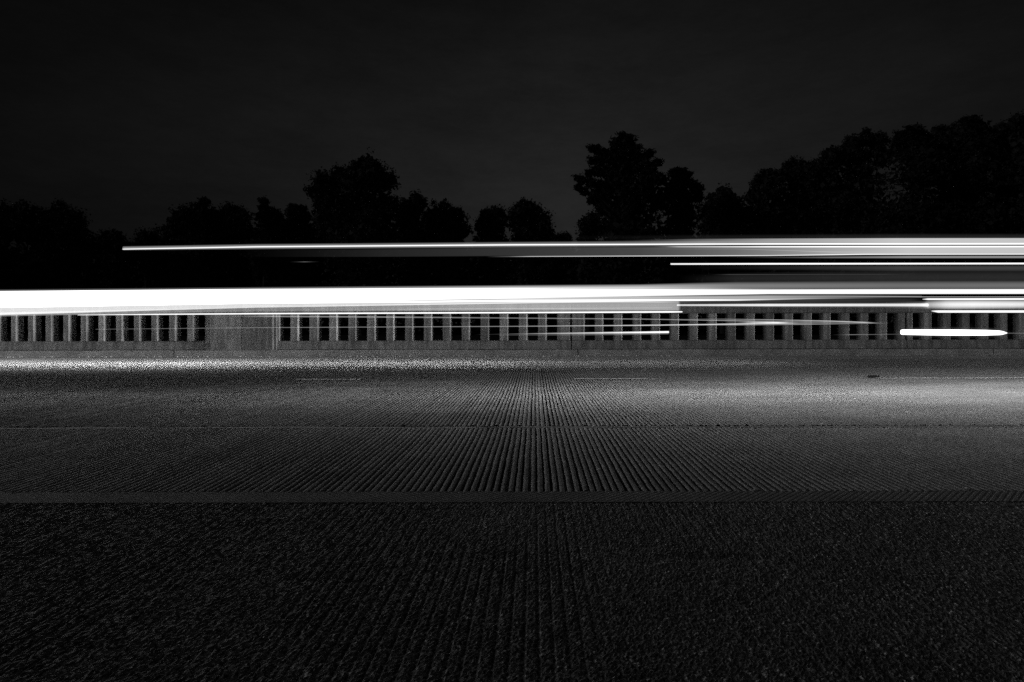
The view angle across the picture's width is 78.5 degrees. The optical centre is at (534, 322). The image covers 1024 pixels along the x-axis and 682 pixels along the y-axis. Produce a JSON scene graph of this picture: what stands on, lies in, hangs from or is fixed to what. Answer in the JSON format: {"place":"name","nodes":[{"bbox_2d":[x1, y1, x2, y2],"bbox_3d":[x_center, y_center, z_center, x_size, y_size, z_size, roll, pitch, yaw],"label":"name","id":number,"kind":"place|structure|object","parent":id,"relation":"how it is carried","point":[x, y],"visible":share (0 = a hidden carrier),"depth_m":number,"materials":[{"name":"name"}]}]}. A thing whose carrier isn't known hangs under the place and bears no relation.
{"place":"outdoors","nodes":[
{"label":"outdoors","id":0,"kind":"place"},
{"bbox_2d":[7,323,1012,340],"bbox_3d":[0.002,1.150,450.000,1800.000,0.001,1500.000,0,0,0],"label":"ground","id":1,"kind":"structure","parent":0,"point":[551,335],"depth_m":54.80,"materials":[{"name":"soil"}]},
{"bbox_2d":[0,198,27,328],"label":"broadleaf tree","id":2,"kind":"object","parent":1,"relation":"on","point":[9,290],"visible":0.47,"depth_m":56.10,"materials":[{"name":"black plant"}]},
{"bbox_2d":[0,197,108,335],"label":"broadleaf tree","id":3,"kind":"object","parent":1,"relation":"on","point":[64,245],"visible":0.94,"depth_m":56.89,"materials":[{"name":"black plant"}]},
{"bbox_2d":[92,227,145,334],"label":"broadleaf tree","id":4,"kind":"object","parent":1,"relation":"on","point":[118,257],"visible":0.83,"depth_m":65.20,"materials":[{"name":"black plant"}]},
{"bbox_2d":[129,226,169,333],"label":"broadleaf tree","id":5,"kind":"object","parent":1,"relation":"on","point":[147,240],"visible":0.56,"depth_m":67.49,"materials":[{"name":"black plant"}]},
{"bbox_2d":[152,204,198,334],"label":"broadleaf tree","id":6,"kind":"object","parent":1,"relation":"on","point":[175,283],"visible":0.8,"depth_m":60.68,"materials":[{"name":"black plant"}]},
{"bbox_2d":[178,196,233,334],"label":"broadleaf tree","id":7,"kind":"object","parent":1,"relation":"on","point":[207,258],"visible":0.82,"depth_m":61.00,"materials":[{"name":"black plant"}]},
{"bbox_2d":[206,200,260,303],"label":"broadleaf tree","id":8,"kind":"object","parent":1,"relation":"on","point":[234,218],"visible":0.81,"depth_m":62.41,"materials":[{"name":"black plant"}]},
{"bbox_2d":[240,195,290,303],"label":"pine tree","id":9,"kind":"object","parent":1,"relation":"on","point":[262,264],"visible":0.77,"depth_m":59.79,"materials":[{"name":"black plant"}]},
{"bbox_2d":[256,206,287,294],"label":"pine tree","id":10,"kind":"object","parent":1,"relation":"on","point":[277,218],"visible":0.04,"depth_m":63.56,"materials":[{"name":"plant"}]},
{"bbox_2d":[267,203,313,334],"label":"pine tree","id":11,"kind":"object","parent":1,"relation":"on","point":[291,247],"visible":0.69,"depth_m":60.82,"materials":[{"name":"black plant"}]},
{"bbox_2d":[286,204,325,334],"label":"pine tree","id":12,"kind":"object","parent":1,"relation":"on","point":[310,259],"visible":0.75,"depth_m":62.56,"materials":[{"name":"black plant"}]},
{"bbox_2d":[303,147,403,335],"bbox_3d":[-16.801,-7.605,57.778,9.337,17.594,7.442,0,0,0],"label":"broadleaf tree","id":13,"kind":"object","parent":1,"relation":"on","point":[360,231],"visible":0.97,"depth_m":56.95,"materials":[{"name":"black plant"}]},
{"bbox_2d":[392,189,438,334],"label":"broadleaf tree","id":14,"kind":"object","parent":1,"relation":"on","point":[414,254],"visible":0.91,"depth_m":61.38,"materials":[{"name":"black plant"}]},
{"bbox_2d":[421,198,472,320],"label":"broadleaf tree","id":15,"kind":"object","parent":1,"relation":"on","point":[450,228],"visible":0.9,"depth_m":63.27,"materials":[{"name":"black plant"}]},
{"bbox_2d":[472,204,511,333],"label":"broadleaf tree","id":16,"kind":"object","parent":1,"relation":"on","point":[489,225],"visible":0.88,"depth_m":63.22,"materials":[{"name":"black plant"}]},
{"bbox_2d":[1,195,993,332],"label":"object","id":17,"kind":"object","parent":1,"relation":"on","point":[97,295],"visible":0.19,"depth_m":76.24,"materials":[{"name":"plant"}]},
{"bbox_2d":[501,197,555,333],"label":"broadleaf tree","id":18,"kind":"object","parent":1,"relation":"on","point":[530,248],"visible":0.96,"depth_m":61.09,"materials":[{"name":"black plant"}]},
{"bbox_2d":[542,231,572,325],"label":"broadleaf tree","id":19,"kind":"object","parent":1,"relation":"on","point":[560,252],"visible":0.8,"depth_m":69.38,"materials":[{"name":"black plant"}]},
{"bbox_2d":[573,209,604,334],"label":"broadleaf tree","id":20,"kind":"object","parent":1,"relation":"on","point":[588,243],"visible":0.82,"depth_m":59.39,"materials":[{"name":"black plant"}]},
{"bbox_2d":[570,130,676,335],"bbox_3d":[8.666,-7.870,54.991,8.807,18.010,7.497,0,0,-39],"label":"broadleaf tree","id":21,"kind":"object","parent":1,"relation":"on","point":[624,223],"visible":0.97,"depth_m":54.43,"materials":[{"name":"black plant"}]},
{"bbox_2d":[649,166,709,334],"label":"broadleaf tree","id":22,"kind":"object","parent":1,"relation":"on","point":[679,245],"visible":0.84,"depth_m":57.38,"materials":[{"name":"black plant"}]},
{"bbox_2d":[694,181,751,333],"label":"broadleaf tree","id":23,"kind":"object","parent":1,"relation":"on","point":[719,241],"visible":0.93,"depth_m":61.10,"materials":[{"name":"black plant"}]},
{"bbox_2d":[732,167,797,333],"bbox_3d":[22.173,-6.647,60.369,5.554,16.618,7.018,0,0,0],"label":"broadleaf tree","id":24,"kind":"object","parent":1,"relation":"on","point":[761,254],"visible":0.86,"depth_m":59.34,"materials":[{"name":"black plant"}]},
{"bbox_2d":[769,155,837,333],"bbox_3d":[25.772,-7.391,61.406,6.044,17.907,9.171,0,0,0],"label":"broadleaf tree","id":25,"kind":"object","parent":1,"relation":"on","point":[798,174],"visible":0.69,"depth_m":59.83,"materials":[{"name":"black plant"}]},
{"bbox_2d":[793,143,857,333],"bbox_3d":[28.133,-8.104,60.843,6.701,18.426,8.181,0,0,0],"label":"broadleaf tree","id":26,"kind":"object","parent":1,"relation":"on","point":[830,251],"visible":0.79,"depth_m":59.23,"materials":[{"name":"black plant"}]},
{"bbox_2d":[829,127,906,333],"bbox_3d":[32.014,-8.827,59.878,7.584,19.840,8.874,0,0,0],"label":"broadleaf tree","id":27,"kind":"object","parent":1,"relation":"on","point":[865,231],"visible":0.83,"depth_m":59.36,"materials":[{"name":"black plant"}]},
{"bbox_2d":[869,122,964,334],"bbox_3d":[35.184,-8.657,58.084,7.489,19.481,8.552,0,0,0],"label":"broadleaf tree","id":28,"kind":"object","parent":1,"relation":"on","point":[915,230],"visible":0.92,"depth_m":56.92,"materials":[{"name":"black plant"}]},
{"bbox_2d":[919,121,989,332],"bbox_3d":[39.519,-9.008,60.305,6.600,20.382,8.634,0,0,0],"label":"broadleaf tree","id":29,"kind":"object","parent":1,"relation":"on","point":[948,135],"visible":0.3,"depth_m":58.85,"materials":[{"name":"black plant"}]},
{"bbox_2d":[932,114,1023,333],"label":"broadleaf tree","id":30,"kind":"object","parent":1,"relation":"on","point":[975,256],"visible":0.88,"depth_m":56.86,"materials":[{"name":"black plant"}]},
{"bbox_2d":[978,119,1023,333],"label":"broadleaf tree","id":31,"kind":"object","parent":1,"relation":"on","point":[1002,130],"visible":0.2,"depth_m":59.91,"materials":[{"name":"black plant"}]},
{"bbox_2d":[987,109,1023,332],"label":"broadleaf tree","id":32,"kind":"object","parent":1,"relation":"on","point":[1016,145],"visible":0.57,"depth_m":56.88,"materials":[{"name":"black plant"}]},
{"bbox_2d":[0,0,1023,323],"label":"sky","id":33,"kind":"structure","parent":0,"point":[123,112],"materials":[{"name":"black"}]},
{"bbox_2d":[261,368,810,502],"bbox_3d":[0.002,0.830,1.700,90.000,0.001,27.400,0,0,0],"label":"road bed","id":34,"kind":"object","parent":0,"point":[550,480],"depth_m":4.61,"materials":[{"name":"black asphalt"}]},
{"bbox_2d":[0,501,1023,681],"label":"road shoulder","id":35,"kind":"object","parent":34,"relation":"on","point":[848,591],"visible":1,"depth_m":1.86},
{"bbox_2d":[0,427,1023,492],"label":"road lane","id":36,"kind":"structure","parent":34,"relation":"on","point":[847,459],"depth_m":3.67,"materials":[{"name":"grey asphalt"}]},
{"bbox_2d":[1,424,1017,681],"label":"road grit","id":37,"kind":"object","parent":36,"relation":"on","point":[569,500],"visible":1,"depth_m":3.85,"materials":[{"name":"grey gravel"}]},
{"bbox_2d":[0,367,1023,427],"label":"road lane","id":38,"kind":"structure","parent":34,"relation":"on","point":[453,397],"depth_m":6.71,"materials":[{"name":"grey asphalt"}]},
{"bbox_2d":[294,379,359,379],"bbox_3d":[-2.923,0.799,8.860,0.936,0.001,0.136,0,0,0],"label":"lane marking","id":39,"kind":"object","parent":38,"relation":"on","point":[326,379],"visible":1,"depth_m":8.81,"materials":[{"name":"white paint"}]},
{"bbox_2d":[574,378,646,378],"bbox_3d":[1.081,0.791,8.860,1.026,0.001,0.139,0,0,0],"label":"lane marking","id":40,"kind":"object","parent":38,"relation":"on","point":[610,378],"visible":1,"depth_m":8.89,"materials":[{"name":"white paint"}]},
{"bbox_2d":[868,375,879,377],"bbox_3d":[4.875,0.775,8.992,0.147,0.040,0.059,0,0,0],"label":"rubber scrap","id":41,"kind":"object","parent":38,"relation":"on","point":[873,376],"visible":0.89,"depth_m":8.97,"materials":[{"name":"black rubber"}]},
{"bbox_2d":[878,377,1023,378],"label":"lane marking","id":42,"kind":"object","parent":38,"relation":"on","point":[916,378],"visible":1,"depth_m":8.80,"materials":[{"name":"white paint"}]},
{"bbox_2d":[0,355,1023,369],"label":"gutter","id":43,"kind":"object","parent":34,"relation":"on","point":[578,362],"visible":0.96,"depth_m":12.66,"materials":[{"name":"concrete"}]},
{"bbox_2d":[0,350,174,356],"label":"kerb","id":44,"kind":"structure","parent":43,"relation":"on","point":[86,353],"depth_m":14.99,"materials":[{"name":"concrete"}]},
{"bbox_2d":[0,304,241,349],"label":"concrete barrier","id":45,"kind":"object","parent":44,"relation":"on","point":[223,326],"visible":1,"depth_m":15.09,"materials":[{"name":"grey concrete"}]},
{"bbox_2d":[174,349,577,356],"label":"kerb","id":46,"kind":"structure","parent":43,"relation":"on","point":[377,352],"depth_m":14.99,"materials":[{"name":"concrete"}]},
{"bbox_2d":[242,304,570,349],"bbox_3d":[-3.070,0.096,15.175,7.915,1.105,0.275,0,0,0],"label":"concrete barrier","id":47,"kind":"object","parent":46,"relation":"on","point":[262,326],"visible":1,"depth_m":15.09,"materials":[{"name":"grey concrete"}]},
{"bbox_2d":[10,355,1020,357],"bbox_3d":[-0.035,0.791,14.911,31.927,0.025,0.194,0,0,0],"label":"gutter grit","id":48,"kind":"object","parent":43,"relation":"on","point":[542,356],"visible":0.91,"depth_m":14.91,"materials":[{"name":"grey gravel"}]},
{"bbox_2d":[577,348,992,355],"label":"kerb","id":49,"kind":"structure","parent":43,"relation":"on","point":[800,352],"depth_m":14.99,"materials":[{"name":"concrete"}]},
{"bbox_2d":[571,303,907,348],"bbox_3d":[4.938,0.077,15.175,8.069,1.099,0.275,0,0,0],"label":"concrete barrier","id":50,"kind":"object","parent":49,"relation":"on","point":[711,311],"visible":1,"depth_m":15.09,"materials":[{"name":"grey concrete"}]},
{"bbox_2d":[988,348,1023,354],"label":"kerb","id":51,"kind":"structure","parent":43,"relation":"on","point":[1008,351],"depth_m":14.99,"materials":[{"name":"concrete"}]},
{"bbox_2d":[905,303,1023,347],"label":"concrete barrier","id":52,"kind":"object","parent":51,"relation":"on","point":[962,311],"visible":0.99,"depth_m":15.09,"materials":[{"name":"grey concrete"}]},
{"bbox_2d":[0,425,1023,430],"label":"road joint","id":53,"kind":"object","parent":34,"relation":"on","point":[521,427],"visible":0.52,"depth_m":4.79,"materials":[{"name":"concrete"}]}
]}

